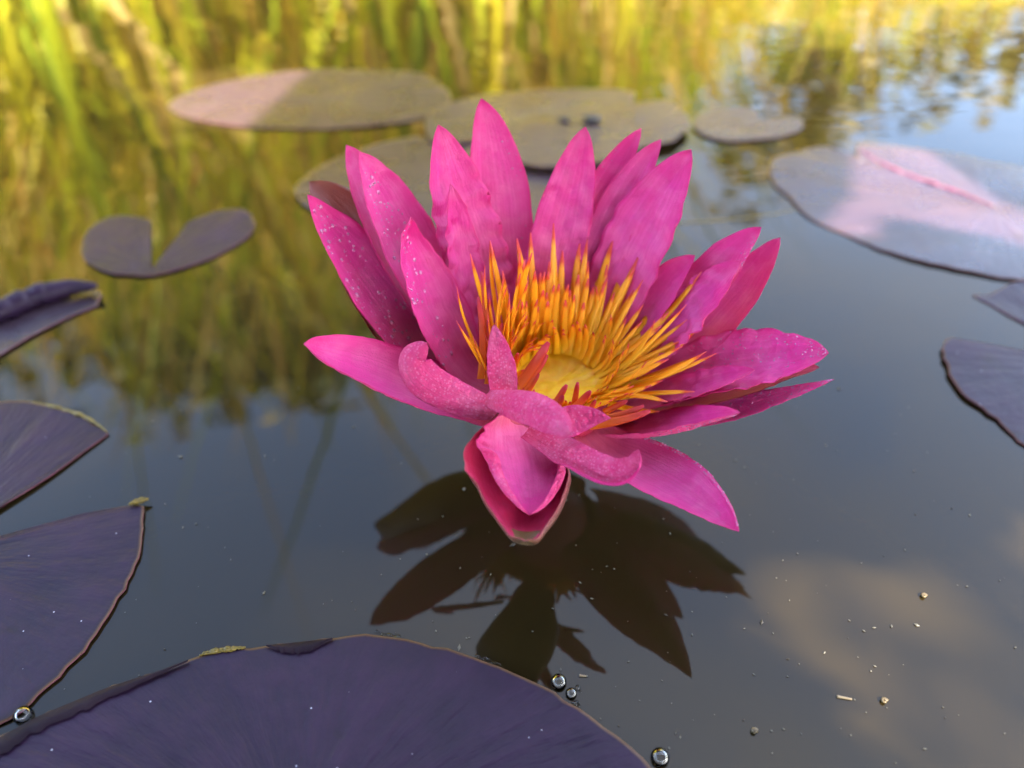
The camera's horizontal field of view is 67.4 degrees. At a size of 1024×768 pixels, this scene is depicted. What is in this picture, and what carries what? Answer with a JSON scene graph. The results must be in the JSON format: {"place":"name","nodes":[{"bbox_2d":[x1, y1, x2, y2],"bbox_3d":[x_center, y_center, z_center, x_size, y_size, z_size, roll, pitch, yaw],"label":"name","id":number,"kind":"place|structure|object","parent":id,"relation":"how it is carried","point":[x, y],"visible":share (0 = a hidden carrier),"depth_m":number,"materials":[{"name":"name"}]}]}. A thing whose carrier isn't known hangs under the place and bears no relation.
{"place":"outdoors","nodes":[
{"label":"outdoors","id":0,"kind":"place"},
{"bbox_2d":[0,0,1023,767],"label":"water","id":1,"kind":"structure","parent":0,"point":[346,494],"depth_m":0.20,"materials":[{"name":"grey liquid"}]},
{"bbox_2d":[12,705,32,723],"bbox_3d":[-0.090,0.061,0.141,0.003,0.003,0.003,0,42,0],"label":"bubble","id":2,"kind":"object","parent":1,"relation":"on","point":[18,709],"visible":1,"depth_m":0.14,"materials":[{"name":"clear liquid"}]},
{"bbox_2d":[0,279,101,354],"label":"lily pad","id":3,"kind":"object","parent":1,"relation":"on","point":[26,313],"visible":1,"depth_m":0.23,"materials":[{"name":"purple plant"}]},
{"bbox_2d":[0,400,148,723],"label":"lily pad","id":4,"kind":"object","parent":1,"relation":"on","point":[63,583],"visible":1,"depth_m":0.17,"materials":[{"name":"purple plant"}]},
{"bbox_2d":[81,208,254,275],"bbox_3d":[-0.119,-0.049,0.263,0.058,0.001,0.043,0,42,0],"label":"lily pad","id":5,"kind":"object","parent":1,"relation":"on","point":[119,245],"visible":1,"depth_m":0.26,"materials":[{"name":"plant"}]},
{"bbox_2d":[168,69,451,128],"bbox_3d":[-0.092,-0.133,0.356,0.129,0.001,0.070,0,42,0],"label":"lily pad","id":6,"kind":"object","parent":1,"relation":"on","point":[324,99],"visible":1,"depth_m":0.35,"materials":[{"name":"plant"}]},
{"bbox_2d":[0,634,650,767],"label":"lily pad","id":7,"kind":"object","parent":1,"relation":"on","point":[364,701],"visible":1,"depth_m":0.14,"materials":[{"name":"purple plant"}]},
{"bbox_2d":[143,524,581,706],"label":"foam bubbles","id":8,"kind":"object","parent":1,"relation":"on","point":[575,701],"visible":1,"depth_m":0.15},
{"bbox_2d":[294,136,600,228],"bbox_3d":[-0.015,-0.072,0.288,0.131,0.001,0.080,12,43,13],"label":"lily pad","id":9,"kind":"object","parent":1,"relation":"on","point":[407,160],"visible":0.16,"depth_m":0.30,"materials":[{"name":"plant"}]},
{"bbox_2d":[79,385,952,734],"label":"dark specks","id":10,"kind":"object","parent":1,"relation":"on","point":[515,543],"visible":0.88,"depth_m":0.16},
{"bbox_2d":[425,89,634,142],"bbox_3d":[0.009,-0.123,0.342,0.103,0.001,0.046,-14,44,-15],"label":"lily pad","id":11,"kind":"object","parent":1,"relation":"on","point":[515,110],"visible":0.88,"depth_m":0.34,"materials":[{"name":"plant"}]},
{"bbox_2d":[551,674,566,689],"bbox_3d":[0.009,0.057,0.146,0.003,0.003,0.003,0,42,0],"label":"bubble","id":12,"kind":"object","parent":1,"relation":"on","point":[562,676],"visible":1,"depth_m":0.14,"materials":[{"name":"clear liquid"}]},
{"bbox_2d":[304,98,833,544],"bbox_3d":[0.009,0.013,0.178,0.108,0.125,0.086,0,42,0],"label":"water lily","id":13,"kind":"object","parent":1,"relation":"on","point":[577,327],"visible":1,"depth_m":0.17,"materials":[{"name":"pink plant"}]},
{"bbox_2d":[124,388,1015,763],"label":"pale specks","id":14,"kind":"object","parent":1,"relation":"on","point":[592,598],"visible":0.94,"depth_m":0.16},
{"bbox_2d":[566,688,576,698],"bbox_3d":[0.011,0.058,0.144,0.002,0.002,0.002,0,42,0],"label":"bubble","id":15,"kind":"object","parent":1,"relation":"on","point":[572,689],"visible":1,"depth_m":0.14,"materials":[{"name":"clear liquid"}]},
{"bbox_2d":[510,120,641,167],"bbox_3d":[0.025,-0.098,0.312,0.056,0.001,0.043,0,42,0],"label":"lily pad","id":16,"kind":"object","parent":1,"relation":"on","point":[543,144],"visible":0.56,"depth_m":0.31,"materials":[{"name":"plant"}]},
{"bbox_2d":[559,116,569,121],"bbox_3d":[0.022,-0.113,0.326,0.005,0.002,0.004,0,42,0],"label":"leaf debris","id":17,"kind":"object","parent":16,"relation":"on","point":[563,118],"visible":1,"depth_m":0.33,"materials":[{"name":"grey plant"}]},
{"bbox_2d":[583,114,601,122],"bbox_3d":[0.034,-0.113,0.326,0.008,0.003,0.006,0,42,0],"label":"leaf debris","id":18,"kind":"object","parent":16,"relation":"on","point":[591,118],"visible":1,"depth_m":0.32,"materials":[{"name":"grey plant"}]},
{"bbox_2d":[596,100,689,146],"bbox_3d":[0.053,-0.112,0.328,0.046,0.001,0.049,0,42,0],"label":"lily pad","id":19,"kind":"object","parent":1,"relation":"on","point":[664,121],"visible":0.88,"depth_m":0.33,"materials":[{"name":"plant"}]},
{"bbox_2d":[651,747,669,766],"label":"bubble","id":20,"kind":"object","parent":1,"relation":"on","point":[665,751],"visible":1,"depth_m":0.14,"materials":[{"name":"clear liquid"}]},
{"bbox_2d":[679,209,798,223],"bbox_3d":[0.078,-0.059,0.275,0.056,0.001,0.003,-7,42,-8],"label":"floating stem","id":21,"kind":"object","parent":1,"relation":"on","point":[735,218],"visible":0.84,"depth_m":0.27,"materials":[{"name":"plant"}]},
{"bbox_2d":[693,107,802,140],"bbox_3d":[0.103,-0.113,0.334,0.049,0.001,0.036,0,42,0],"label":"lily pad","id":22,"kind":"object","parent":1,"relation":"on","point":[738,124],"visible":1,"depth_m":0.33,"materials":[{"name":"grey plant"}]},
{"bbox_2d":[751,727,758,733],"bbox_3d":[0.044,0.063,0.139,0.002,0.001,0.001,0,42,0],"label":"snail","id":23,"kind":"object","parent":1,"relation":"on","point":[754,730],"visible":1,"depth_m":0.14},
{"bbox_2d":[837,695,851,699],"bbox_3d":[0.062,0.059,0.144,0.003,0.001,0.001,0,42,0],"label":"straw bit","id":24,"kind":"object","parent":1,"relation":"on","point":[843,697],"visible":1,"depth_m":0.14,"materials":[{"name":"beige plant"}]},
{"bbox_2d":[881,697,888,702],"bbox_3d":[0.070,0.059,0.143,0.001,0.001,0.001,0,42,0],"label":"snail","id":25,"kind":"object","parent":1,"relation":"on","point":[884,699],"visible":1,"depth_m":0.14},
{"bbox_2d":[769,145,1023,280],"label":"lily pad","id":26,"kind":"object","parent":1,"relation":"on","point":[955,211],"visible":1,"depth_m":0.28,"materials":[{"name":"plant"}]},
{"bbox_2d":[942,280,1023,445],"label":"lily pad","id":27,"kind":"object","parent":1,"relation":"on","point":[988,378],"visible":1,"depth_m":0.21,"materials":[{"name":"purple plant"}]}
]}

